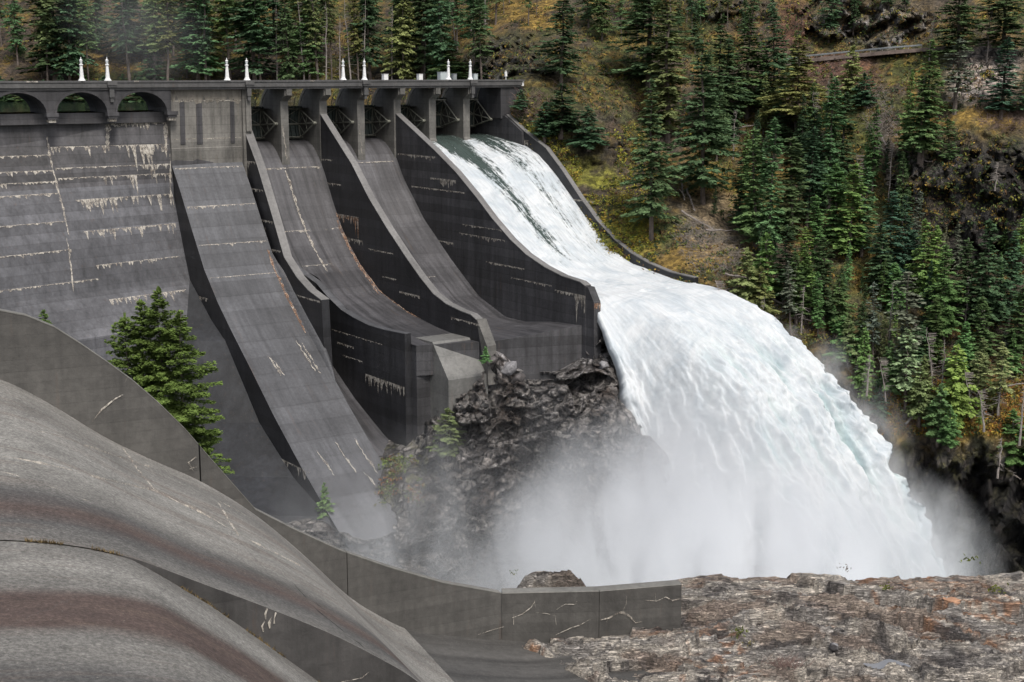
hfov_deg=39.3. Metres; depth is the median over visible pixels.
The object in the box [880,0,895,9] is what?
conifer
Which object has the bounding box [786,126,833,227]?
conifer
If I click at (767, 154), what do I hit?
conifer
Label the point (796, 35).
conifer
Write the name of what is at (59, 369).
retaining wall
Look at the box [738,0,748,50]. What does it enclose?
conifer
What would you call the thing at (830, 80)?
conifer
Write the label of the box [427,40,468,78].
conifer
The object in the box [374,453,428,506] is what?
undergrowth
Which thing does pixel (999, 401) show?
dead tree
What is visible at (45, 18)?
conifer
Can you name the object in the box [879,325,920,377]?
young conifer
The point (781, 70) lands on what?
conifer
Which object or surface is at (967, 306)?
dead tree
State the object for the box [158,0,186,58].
conifer
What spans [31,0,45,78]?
conifer
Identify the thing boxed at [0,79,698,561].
dam
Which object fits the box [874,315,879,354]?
conifer
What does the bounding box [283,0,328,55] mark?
conifer
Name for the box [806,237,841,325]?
conifer
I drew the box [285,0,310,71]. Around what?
conifer
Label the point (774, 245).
conifer
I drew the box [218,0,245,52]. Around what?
conifer
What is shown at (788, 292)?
conifer
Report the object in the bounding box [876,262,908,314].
conifer
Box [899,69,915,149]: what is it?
conifer
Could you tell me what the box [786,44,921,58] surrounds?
guard rail
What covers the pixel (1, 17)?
conifer
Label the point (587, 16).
conifer
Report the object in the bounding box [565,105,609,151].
young conifer
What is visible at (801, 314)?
dead tree
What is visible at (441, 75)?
control cabinet
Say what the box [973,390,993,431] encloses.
dead tree
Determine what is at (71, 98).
young conifer
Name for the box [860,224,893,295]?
conifer
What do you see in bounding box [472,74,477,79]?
control cabinet
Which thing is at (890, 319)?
dead tree
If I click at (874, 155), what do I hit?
conifer
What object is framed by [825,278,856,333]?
young conifer
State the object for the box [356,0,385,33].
conifer
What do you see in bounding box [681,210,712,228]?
fallen log
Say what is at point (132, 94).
young conifer
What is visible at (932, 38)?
dead tree
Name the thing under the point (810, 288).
conifer
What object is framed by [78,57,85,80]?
lamp post
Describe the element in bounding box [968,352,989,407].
conifer
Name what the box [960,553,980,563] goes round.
plant
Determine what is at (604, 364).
boulder
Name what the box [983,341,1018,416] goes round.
conifer
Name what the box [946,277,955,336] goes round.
conifer
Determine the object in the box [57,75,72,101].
young conifer
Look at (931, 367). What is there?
dead tree
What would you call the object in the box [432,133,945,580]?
waterfall
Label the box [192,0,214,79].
conifer
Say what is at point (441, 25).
conifer
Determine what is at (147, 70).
young conifer
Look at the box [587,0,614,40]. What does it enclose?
conifer
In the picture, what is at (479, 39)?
conifer
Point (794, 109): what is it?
conifer
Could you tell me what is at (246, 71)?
lamp post
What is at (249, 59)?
conifer
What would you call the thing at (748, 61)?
conifer
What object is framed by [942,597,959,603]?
boulder
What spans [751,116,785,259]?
conifer
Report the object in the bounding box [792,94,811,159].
conifer
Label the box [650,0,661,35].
conifer
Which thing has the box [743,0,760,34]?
conifer
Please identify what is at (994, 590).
plant
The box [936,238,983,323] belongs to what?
conifer
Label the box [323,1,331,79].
dead tree
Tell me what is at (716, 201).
conifer
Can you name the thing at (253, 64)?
conifer
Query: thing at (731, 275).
fallen log
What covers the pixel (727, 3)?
conifer
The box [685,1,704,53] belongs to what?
conifer
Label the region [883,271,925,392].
conifer
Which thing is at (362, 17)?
conifer
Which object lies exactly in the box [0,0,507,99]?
ground cover
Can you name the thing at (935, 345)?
conifer
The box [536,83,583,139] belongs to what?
young conifer
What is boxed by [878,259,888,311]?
conifer
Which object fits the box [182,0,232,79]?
conifer
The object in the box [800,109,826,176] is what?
conifer
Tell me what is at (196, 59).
conifer
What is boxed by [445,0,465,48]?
conifer
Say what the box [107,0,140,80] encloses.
conifer
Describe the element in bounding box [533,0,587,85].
conifer
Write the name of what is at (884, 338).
conifer
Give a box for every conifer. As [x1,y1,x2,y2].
[0,0,7,46]
[0,76,9,101]
[1,0,27,64]
[3,77,18,101]
[12,0,96,80]
[13,80,25,101]
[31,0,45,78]
[31,0,61,80]
[38,309,53,323]
[41,0,99,80]
[57,1,83,77]
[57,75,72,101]
[63,93,82,101]
[72,0,99,80]
[75,75,86,101]
[78,0,111,52]
[93,0,158,62]
[103,286,233,473]
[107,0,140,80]
[119,73,132,101]
[124,73,144,101]
[133,77,147,101]
[135,0,167,79]
[136,49,173,79]
[138,0,171,60]
[150,0,180,79]
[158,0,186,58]
[165,0,226,79]
[172,0,193,79]
[178,0,212,46]
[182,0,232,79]
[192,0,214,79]
[206,0,243,79]
[218,0,235,59]
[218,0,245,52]
[220,1,280,79]
[238,0,253,79]
[243,0,270,89]
[256,0,294,54]
[271,0,305,79]
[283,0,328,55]
[284,2,299,59]
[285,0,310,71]
[289,0,327,79]
[303,0,324,79]
[315,482,334,518]
[317,0,335,64]
[321,0,340,78]
[343,0,390,79]
[345,0,363,79]
[354,0,371,40]
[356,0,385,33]
[380,0,424,79]
[382,0,419,68]
[388,0,417,42]
[389,0,404,79]
[397,0,446,77]
[406,0,421,57]
[422,0,459,91]
[424,1,453,55]
[424,43,446,79]
[425,408,466,462]
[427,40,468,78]
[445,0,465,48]
[453,0,495,73]
[464,0,494,78]
[465,52,491,78]
[478,346,492,363]
[489,0,503,24]
[509,89,528,110]
[525,0,531,24]
[531,102,559,142]
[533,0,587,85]
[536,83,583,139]
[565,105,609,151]
[572,0,596,27]
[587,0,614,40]
[599,0,697,92]
[615,0,626,39]
[619,78,682,242]
[628,0,651,16]
[631,0,643,39]
[638,0,696,142]
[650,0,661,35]
[657,37,746,204]
[674,0,683,39]
[685,0,697,35]
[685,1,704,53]
[693,0,706,22]
[693,12,745,139]
[704,37,753,137]
[706,78,732,160]
[710,188,717,213]
[717,7,778,119]
[721,0,732,26]
[725,160,749,232]
[727,247,768,307]
[729,105,741,137]
[731,127,768,250]
[737,143,771,237]
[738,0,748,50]
[738,132,751,186]
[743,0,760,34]
[746,266,780,314]
[749,110,763,160]
[750,5,794,99]
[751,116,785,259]
[752,232,784,299]
[756,34,828,135]
[756,48,772,107]
[757,136,774,180]
[757,224,764,257]
[758,73,770,134]
[764,100,795,147]
[765,136,812,240]
[766,0,777,21]
[767,83,781,117]
[769,224,806,304]
[772,234,776,259]
[777,261,799,335]
[780,50,786,90]
[780,251,812,323]
[785,115,806,158]
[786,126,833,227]
[788,31,802,86]
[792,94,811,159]
[796,226,815,281]
[798,82,822,138]
[799,195,832,283]
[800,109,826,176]
[801,244,813,284]
[801,274,820,321]
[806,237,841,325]
[807,113,823,175]
[809,272,825,334]
[812,77,846,208]
[816,156,835,213]
[817,0,844,42]
[820,73,843,146]
[820,163,852,245]
[822,315,860,361]
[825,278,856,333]
[827,162,868,260]
[827,306,839,337]
[829,91,857,177]
[831,314,858,365]
[835,265,850,291]
[836,45,866,104]
[839,171,848,219]
[844,243,854,286]
[845,327,877,391]
[846,167,879,256]
[848,0,860,34]
[849,73,878,108]
[853,349,859,392]
[854,284,872,338]
[857,377,871,402]
[859,266,864,289]
[860,105,885,190]
[860,116,875,175]
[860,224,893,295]
[861,282,885,371]
[864,190,916,285]
[864,376,891,421]
[872,340,904,396]
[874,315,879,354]
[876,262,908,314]
[876,315,888,359]
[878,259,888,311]
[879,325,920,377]
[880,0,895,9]
[883,138,890,172]
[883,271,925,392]
[885,195,925,288]
[889,151,914,224]
[890,327,920,418]
[891,301,898,343]
[893,38,957,166]
[893,115,912,178]
[896,76,945,163]
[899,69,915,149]
[900,354,938,408]
[900,366,937,426]
[901,0,909,8]
[903,218,939,307]
[906,191,925,262]
[910,325,931,365]
[915,260,935,335]
[918,224,946,302]
[919,243,970,344]
[922,383,952,446]
[923,297,948,368]
[928,343,983,428]
[930,0,988,62]
[936,39,974,114]
[936,234,950,289]
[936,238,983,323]
[937,224,951,265]
[937,409,962,451]
[939,119,961,162]
[942,321,978,382]
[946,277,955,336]
[951,221,962,273]
[958,252,1001,331]
[959,218,1017,329]
[960,1,969,30]
[964,337,992,387]
[967,296,1000,355]
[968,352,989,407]
[973,0,1023,61]
[975,390,984,425]
[977,37,1023,119]
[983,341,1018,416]
[984,381,1001,413]
[989,230,1023,325]
[990,408,1023,468]
[995,287,1023,356]
[998,253,1005,300]
[1000,219,1009,253]
[1001,328,1008,357]
[1001,332,1023,377]
[1010,71,1023,110]
[1012,211,1023,263]
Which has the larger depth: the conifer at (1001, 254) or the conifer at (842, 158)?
the conifer at (842, 158)
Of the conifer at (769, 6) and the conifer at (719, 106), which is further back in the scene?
the conifer at (769, 6)
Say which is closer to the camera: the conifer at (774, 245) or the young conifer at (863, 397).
the young conifer at (863, 397)
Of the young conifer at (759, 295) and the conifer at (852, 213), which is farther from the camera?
the conifer at (852, 213)
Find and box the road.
[784,46,948,64]
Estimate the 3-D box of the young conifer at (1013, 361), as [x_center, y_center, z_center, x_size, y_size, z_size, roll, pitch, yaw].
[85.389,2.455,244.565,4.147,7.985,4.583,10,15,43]
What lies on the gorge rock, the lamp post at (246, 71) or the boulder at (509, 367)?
the boulder at (509, 367)
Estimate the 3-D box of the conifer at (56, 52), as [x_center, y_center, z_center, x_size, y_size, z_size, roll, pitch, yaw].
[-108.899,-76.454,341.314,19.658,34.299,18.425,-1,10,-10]
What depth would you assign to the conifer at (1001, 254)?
255.53 m
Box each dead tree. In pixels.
[270,8,278,79]
[297,1,307,79]
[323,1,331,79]
[335,27,344,88]
[344,1,357,79]
[359,0,366,58]
[388,8,393,79]
[423,16,427,79]
[731,112,736,159]
[795,285,810,332]
[812,90,824,134]
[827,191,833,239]
[861,354,871,395]
[878,358,895,401]
[884,280,894,346]
[886,146,895,200]
[925,24,936,60]
[926,331,940,390]
[937,340,946,400]
[955,276,971,324]
[965,372,978,417]
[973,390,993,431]
[983,5,994,62]
[989,162,998,190]
[991,379,1003,415]
[993,438,1003,478]
[1015,386,1023,445]
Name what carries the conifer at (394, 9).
on the hillside
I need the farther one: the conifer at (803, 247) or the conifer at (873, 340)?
the conifer at (803, 247)
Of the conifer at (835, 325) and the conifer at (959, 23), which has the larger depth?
the conifer at (959, 23)
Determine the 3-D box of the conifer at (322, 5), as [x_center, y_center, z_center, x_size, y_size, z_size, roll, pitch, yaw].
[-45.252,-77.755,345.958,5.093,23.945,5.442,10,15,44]
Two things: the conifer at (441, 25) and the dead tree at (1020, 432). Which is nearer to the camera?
the dead tree at (1020, 432)
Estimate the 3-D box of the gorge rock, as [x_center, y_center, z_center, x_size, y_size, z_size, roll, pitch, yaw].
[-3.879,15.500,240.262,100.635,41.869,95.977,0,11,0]
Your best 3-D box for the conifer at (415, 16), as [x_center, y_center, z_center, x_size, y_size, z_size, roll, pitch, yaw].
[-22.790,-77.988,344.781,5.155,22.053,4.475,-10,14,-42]
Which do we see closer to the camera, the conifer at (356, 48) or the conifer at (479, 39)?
the conifer at (479, 39)
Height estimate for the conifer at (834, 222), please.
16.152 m
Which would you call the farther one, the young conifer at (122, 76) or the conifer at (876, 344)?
the young conifer at (122, 76)
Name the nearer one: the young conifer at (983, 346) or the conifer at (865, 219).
the young conifer at (983, 346)
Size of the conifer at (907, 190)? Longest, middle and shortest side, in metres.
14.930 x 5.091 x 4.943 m
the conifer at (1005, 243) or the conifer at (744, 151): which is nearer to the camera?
the conifer at (1005, 243)
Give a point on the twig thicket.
(712, 233)
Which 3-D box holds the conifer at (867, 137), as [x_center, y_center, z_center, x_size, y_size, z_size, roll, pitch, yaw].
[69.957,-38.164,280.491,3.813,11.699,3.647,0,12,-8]
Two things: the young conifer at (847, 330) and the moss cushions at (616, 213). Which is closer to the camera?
the young conifer at (847, 330)
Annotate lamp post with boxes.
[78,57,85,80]
[104,57,111,80]
[224,58,229,79]
[244,58,249,79]
[340,60,346,79]
[361,59,367,79]
[446,59,450,79]
[467,60,472,79]
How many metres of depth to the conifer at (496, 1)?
338.54 m
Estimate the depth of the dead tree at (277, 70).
338.18 m
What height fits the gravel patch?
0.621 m
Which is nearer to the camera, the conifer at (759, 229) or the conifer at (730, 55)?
the conifer at (759, 229)
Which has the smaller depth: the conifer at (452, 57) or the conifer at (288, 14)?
the conifer at (452, 57)
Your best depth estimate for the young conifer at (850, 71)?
297.23 m
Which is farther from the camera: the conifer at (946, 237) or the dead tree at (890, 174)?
the dead tree at (890, 174)
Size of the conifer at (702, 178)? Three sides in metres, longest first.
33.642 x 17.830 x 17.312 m
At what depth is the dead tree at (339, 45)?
335.72 m
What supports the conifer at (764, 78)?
on the hillside
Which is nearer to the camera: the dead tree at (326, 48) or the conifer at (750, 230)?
the conifer at (750, 230)
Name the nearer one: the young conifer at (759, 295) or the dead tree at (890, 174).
the young conifer at (759, 295)
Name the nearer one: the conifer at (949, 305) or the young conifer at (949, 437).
the young conifer at (949, 437)
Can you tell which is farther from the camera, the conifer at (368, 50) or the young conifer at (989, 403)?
the conifer at (368, 50)
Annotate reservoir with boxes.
[0,101,448,111]
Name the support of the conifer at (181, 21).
on the hillside
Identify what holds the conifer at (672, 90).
on the hillside
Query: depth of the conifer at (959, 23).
296.79 m
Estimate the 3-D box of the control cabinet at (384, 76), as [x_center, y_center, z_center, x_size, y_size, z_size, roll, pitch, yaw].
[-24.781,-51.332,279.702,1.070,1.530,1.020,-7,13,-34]
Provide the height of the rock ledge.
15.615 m
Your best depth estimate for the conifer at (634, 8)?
323.27 m
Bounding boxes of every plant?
[731,626,748,638]
[880,581,893,589]
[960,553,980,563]
[988,583,1008,592]
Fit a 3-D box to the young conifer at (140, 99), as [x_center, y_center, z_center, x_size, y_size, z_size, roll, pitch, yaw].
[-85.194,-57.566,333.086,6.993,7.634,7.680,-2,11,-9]
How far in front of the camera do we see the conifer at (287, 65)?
335.80 m
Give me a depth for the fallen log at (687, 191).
277.38 m
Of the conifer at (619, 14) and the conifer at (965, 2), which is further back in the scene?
the conifer at (619, 14)
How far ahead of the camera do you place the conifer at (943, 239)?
259.23 m
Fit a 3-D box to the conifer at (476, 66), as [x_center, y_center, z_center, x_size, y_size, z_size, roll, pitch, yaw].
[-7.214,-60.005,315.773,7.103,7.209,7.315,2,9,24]
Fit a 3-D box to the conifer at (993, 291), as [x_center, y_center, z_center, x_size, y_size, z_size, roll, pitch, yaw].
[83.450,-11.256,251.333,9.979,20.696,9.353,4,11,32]
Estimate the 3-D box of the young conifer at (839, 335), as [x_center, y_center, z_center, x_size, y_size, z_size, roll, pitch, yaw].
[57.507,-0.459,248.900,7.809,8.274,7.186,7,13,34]
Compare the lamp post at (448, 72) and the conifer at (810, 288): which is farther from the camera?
the lamp post at (448, 72)
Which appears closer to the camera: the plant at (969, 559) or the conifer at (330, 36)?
the plant at (969, 559)
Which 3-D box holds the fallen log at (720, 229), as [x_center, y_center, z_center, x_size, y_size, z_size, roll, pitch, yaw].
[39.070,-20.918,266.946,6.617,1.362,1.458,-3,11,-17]
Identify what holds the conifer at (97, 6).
on the hillside
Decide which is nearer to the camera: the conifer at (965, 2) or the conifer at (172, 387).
the conifer at (172, 387)
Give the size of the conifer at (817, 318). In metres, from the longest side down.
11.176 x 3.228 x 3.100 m
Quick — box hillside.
[0,0,1023,576]
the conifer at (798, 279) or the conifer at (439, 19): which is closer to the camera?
the conifer at (798, 279)
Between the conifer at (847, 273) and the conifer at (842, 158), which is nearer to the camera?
the conifer at (847, 273)
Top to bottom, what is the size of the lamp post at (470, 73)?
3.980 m
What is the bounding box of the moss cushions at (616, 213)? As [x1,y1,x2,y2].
[525,125,658,261]
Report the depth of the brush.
291.43 m
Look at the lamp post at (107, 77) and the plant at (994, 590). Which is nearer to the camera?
the plant at (994, 590)
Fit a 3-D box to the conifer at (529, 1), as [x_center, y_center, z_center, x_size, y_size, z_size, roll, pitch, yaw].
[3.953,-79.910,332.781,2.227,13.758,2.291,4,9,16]
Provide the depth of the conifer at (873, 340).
246.82 m
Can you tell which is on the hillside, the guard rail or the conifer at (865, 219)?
the conifer at (865, 219)
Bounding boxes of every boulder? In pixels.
[487,355,496,365]
[501,361,516,374]
[511,373,525,384]
[599,361,608,368]
[829,643,837,650]
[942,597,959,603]
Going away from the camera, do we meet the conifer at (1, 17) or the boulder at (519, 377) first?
the boulder at (519, 377)
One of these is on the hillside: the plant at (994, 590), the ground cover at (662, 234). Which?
the ground cover at (662, 234)
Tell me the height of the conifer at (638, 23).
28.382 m
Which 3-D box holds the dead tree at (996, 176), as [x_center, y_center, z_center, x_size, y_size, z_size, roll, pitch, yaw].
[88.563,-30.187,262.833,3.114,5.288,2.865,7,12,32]
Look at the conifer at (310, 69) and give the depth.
337.10 m
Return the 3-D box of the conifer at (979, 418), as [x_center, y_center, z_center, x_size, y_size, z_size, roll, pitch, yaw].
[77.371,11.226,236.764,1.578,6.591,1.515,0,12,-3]
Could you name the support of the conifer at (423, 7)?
on the hillside
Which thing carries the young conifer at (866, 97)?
on the hillside
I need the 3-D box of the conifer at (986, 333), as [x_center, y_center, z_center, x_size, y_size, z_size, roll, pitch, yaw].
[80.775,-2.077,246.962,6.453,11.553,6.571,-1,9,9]
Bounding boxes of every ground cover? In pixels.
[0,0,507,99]
[501,0,1023,436]
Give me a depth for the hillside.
284.12 m
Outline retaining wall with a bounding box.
[0,309,681,642]
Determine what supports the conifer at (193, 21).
on the hillside
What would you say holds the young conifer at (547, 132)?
on the hillside
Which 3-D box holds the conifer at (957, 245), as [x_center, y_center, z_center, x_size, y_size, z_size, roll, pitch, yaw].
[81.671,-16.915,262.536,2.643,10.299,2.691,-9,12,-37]
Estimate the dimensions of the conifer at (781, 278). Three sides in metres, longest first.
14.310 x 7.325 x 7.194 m
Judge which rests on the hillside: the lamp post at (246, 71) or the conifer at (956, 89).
the conifer at (956, 89)
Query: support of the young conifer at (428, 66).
on the hillside
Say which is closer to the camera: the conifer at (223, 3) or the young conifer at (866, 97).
the young conifer at (866, 97)
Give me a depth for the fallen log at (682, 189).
279.21 m
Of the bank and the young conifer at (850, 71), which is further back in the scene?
the young conifer at (850, 71)
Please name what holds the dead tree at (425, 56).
on the hillside
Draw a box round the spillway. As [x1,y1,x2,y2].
[0,379,649,681]
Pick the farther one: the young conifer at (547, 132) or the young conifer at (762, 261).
the young conifer at (547, 132)
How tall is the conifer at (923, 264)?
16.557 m
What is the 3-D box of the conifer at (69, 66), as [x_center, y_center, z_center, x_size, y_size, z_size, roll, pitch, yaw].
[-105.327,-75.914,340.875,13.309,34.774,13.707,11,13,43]
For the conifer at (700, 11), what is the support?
on the hillside
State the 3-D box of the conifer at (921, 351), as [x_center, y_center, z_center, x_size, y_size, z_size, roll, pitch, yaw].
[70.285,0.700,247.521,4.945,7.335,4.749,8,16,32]
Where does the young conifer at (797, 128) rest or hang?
on the hillside
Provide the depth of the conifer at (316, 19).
335.92 m
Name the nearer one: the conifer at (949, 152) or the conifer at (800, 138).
the conifer at (949, 152)
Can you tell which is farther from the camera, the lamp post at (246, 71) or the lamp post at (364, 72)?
the lamp post at (364, 72)
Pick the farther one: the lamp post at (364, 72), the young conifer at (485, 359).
the lamp post at (364, 72)
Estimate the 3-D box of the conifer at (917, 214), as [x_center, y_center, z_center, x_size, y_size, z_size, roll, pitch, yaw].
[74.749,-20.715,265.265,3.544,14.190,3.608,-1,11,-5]
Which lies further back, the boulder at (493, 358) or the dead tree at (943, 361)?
the dead tree at (943, 361)
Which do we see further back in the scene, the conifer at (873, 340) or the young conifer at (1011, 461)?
the conifer at (873, 340)
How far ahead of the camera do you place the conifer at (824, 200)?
278.09 m
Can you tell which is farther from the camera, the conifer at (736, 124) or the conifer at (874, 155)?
the conifer at (736, 124)
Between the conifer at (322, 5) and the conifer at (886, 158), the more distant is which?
the conifer at (322, 5)
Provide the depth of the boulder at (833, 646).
81.90 m
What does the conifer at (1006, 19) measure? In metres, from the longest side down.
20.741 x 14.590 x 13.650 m
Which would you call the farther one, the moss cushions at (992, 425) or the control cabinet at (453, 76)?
the control cabinet at (453, 76)
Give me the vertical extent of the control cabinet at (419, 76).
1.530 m
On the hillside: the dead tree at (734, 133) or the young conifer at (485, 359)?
the dead tree at (734, 133)
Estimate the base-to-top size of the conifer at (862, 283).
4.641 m
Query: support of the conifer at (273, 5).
on the hillside
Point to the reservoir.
(62, 106)
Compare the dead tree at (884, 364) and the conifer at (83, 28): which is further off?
the conifer at (83, 28)
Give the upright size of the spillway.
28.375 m
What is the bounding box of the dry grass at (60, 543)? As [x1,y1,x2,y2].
[24,537,320,681]
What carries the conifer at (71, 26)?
on the hillside
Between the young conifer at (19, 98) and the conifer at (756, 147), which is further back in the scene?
the young conifer at (19, 98)
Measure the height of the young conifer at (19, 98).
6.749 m
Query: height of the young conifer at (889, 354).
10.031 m
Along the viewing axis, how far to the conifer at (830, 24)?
321.16 m
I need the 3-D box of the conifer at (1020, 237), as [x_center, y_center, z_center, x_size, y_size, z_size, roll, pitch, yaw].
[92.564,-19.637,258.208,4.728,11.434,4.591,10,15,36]
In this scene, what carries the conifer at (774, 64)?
on the hillside
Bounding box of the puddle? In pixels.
[863,659,910,668]
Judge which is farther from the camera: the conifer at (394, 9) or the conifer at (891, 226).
the conifer at (394, 9)
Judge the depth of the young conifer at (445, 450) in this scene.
227.13 m
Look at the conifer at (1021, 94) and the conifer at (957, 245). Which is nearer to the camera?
the conifer at (957, 245)
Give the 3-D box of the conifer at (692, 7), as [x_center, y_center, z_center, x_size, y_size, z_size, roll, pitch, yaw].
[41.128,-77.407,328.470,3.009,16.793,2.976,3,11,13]
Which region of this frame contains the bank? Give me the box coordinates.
[0,540,114,554]
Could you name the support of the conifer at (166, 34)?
on the hillside
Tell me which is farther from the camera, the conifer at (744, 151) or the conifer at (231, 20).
the conifer at (231, 20)
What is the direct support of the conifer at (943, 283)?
on the hillside
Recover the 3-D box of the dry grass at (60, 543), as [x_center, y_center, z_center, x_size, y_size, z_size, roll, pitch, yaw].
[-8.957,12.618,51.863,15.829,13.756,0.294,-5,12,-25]
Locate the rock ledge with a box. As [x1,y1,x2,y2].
[517,570,1023,681]
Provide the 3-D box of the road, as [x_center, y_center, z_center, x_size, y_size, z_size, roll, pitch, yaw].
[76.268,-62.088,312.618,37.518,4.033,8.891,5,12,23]
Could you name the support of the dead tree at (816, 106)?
on the hillside
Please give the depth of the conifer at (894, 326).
252.42 m
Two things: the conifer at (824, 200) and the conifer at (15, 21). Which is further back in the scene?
the conifer at (15, 21)
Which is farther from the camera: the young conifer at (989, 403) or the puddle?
the young conifer at (989, 403)
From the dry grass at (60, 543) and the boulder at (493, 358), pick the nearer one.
the dry grass at (60, 543)
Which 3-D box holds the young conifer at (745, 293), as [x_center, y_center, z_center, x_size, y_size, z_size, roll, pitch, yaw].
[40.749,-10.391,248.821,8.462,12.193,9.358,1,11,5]
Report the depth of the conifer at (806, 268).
255.62 m
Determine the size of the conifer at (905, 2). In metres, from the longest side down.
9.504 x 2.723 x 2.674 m
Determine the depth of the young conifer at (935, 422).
237.83 m
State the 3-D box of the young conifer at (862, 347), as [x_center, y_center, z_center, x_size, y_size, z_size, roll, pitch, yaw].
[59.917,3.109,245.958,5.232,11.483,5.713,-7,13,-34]
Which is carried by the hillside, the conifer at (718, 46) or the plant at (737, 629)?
the conifer at (718, 46)
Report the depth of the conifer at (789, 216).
267.76 m
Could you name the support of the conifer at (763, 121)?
on the hillside
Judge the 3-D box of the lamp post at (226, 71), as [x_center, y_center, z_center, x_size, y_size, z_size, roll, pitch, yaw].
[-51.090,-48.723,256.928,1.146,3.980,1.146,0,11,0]
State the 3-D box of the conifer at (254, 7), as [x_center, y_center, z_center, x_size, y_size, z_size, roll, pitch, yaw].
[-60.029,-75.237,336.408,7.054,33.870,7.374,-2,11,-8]
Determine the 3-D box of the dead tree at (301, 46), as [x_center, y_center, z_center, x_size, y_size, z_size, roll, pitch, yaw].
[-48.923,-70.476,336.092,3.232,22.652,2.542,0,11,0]
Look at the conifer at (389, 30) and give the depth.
337.89 m
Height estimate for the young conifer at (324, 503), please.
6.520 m
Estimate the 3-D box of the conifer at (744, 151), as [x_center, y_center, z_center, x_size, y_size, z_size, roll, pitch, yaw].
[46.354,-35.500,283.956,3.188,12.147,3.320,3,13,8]
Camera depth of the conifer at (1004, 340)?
246.17 m
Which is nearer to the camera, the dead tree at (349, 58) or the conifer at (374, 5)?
the dead tree at (349, 58)
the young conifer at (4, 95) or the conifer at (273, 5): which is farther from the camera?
the conifer at (273, 5)
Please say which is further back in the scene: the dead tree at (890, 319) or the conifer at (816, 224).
the conifer at (816, 224)
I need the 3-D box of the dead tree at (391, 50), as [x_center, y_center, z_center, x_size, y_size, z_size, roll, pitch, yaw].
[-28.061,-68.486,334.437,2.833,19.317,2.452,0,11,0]
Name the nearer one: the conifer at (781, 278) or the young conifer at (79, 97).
the conifer at (781, 278)
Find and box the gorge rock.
[286,331,770,591]
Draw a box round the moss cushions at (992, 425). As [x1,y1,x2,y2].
[871,378,1023,436]
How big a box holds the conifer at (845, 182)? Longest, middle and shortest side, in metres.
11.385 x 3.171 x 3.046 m
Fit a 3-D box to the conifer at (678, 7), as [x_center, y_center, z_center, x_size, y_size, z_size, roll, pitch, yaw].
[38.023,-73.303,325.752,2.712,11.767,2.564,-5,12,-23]
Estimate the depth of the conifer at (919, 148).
269.73 m
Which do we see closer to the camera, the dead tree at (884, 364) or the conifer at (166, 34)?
the dead tree at (884, 364)
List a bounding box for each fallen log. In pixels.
[679,179,685,200]
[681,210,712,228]
[686,188,694,210]
[705,225,735,231]
[725,271,750,278]
[981,383,1023,391]
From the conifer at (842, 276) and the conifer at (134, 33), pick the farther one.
the conifer at (134, 33)
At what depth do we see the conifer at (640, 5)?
332.71 m
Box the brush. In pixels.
[0,2,1023,430]
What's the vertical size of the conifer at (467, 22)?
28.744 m
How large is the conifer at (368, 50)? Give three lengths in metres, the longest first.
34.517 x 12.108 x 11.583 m
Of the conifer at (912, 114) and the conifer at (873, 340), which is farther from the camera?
the conifer at (912, 114)
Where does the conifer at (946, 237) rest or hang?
on the hillside
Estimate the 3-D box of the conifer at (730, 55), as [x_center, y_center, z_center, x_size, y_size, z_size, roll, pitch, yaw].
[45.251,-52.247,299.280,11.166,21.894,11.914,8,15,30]
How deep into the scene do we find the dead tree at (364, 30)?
334.34 m
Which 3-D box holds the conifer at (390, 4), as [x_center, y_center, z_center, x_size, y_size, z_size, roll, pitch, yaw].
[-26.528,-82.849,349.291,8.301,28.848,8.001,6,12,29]
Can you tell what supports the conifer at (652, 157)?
on the hillside
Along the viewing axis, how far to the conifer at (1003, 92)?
281.44 m
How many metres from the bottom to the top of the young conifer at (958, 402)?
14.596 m
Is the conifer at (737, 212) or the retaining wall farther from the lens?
the conifer at (737, 212)
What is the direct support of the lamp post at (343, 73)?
on the dam
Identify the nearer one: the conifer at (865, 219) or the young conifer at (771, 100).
the conifer at (865, 219)
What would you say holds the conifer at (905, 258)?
on the hillside
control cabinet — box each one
[382,74,387,79]
[417,74,422,79]
[437,72,446,79]
[451,74,456,79]
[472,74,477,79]
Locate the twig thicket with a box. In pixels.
[672,84,902,340]
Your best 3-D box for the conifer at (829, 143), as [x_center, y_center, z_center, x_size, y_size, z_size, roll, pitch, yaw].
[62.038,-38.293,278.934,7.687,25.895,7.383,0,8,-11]
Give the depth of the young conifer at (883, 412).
245.32 m
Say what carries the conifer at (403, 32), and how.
on the hillside
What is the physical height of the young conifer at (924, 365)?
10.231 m
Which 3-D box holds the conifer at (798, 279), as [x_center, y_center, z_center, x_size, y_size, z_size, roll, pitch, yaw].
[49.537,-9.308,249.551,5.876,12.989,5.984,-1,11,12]
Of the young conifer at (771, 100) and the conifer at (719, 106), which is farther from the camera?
the young conifer at (771, 100)
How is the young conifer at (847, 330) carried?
on the hillside
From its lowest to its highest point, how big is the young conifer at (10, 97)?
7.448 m
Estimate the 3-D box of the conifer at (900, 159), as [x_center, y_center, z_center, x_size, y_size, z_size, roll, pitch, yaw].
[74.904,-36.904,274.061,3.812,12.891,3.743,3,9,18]
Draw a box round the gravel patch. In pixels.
[760,651,815,670]
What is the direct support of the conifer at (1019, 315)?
on the hillside
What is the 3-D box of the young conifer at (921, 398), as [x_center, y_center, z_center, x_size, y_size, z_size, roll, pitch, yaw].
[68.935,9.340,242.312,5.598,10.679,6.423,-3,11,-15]
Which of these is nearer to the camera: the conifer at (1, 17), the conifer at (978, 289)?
the conifer at (978, 289)
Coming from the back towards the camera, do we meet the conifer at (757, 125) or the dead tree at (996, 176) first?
the conifer at (757, 125)

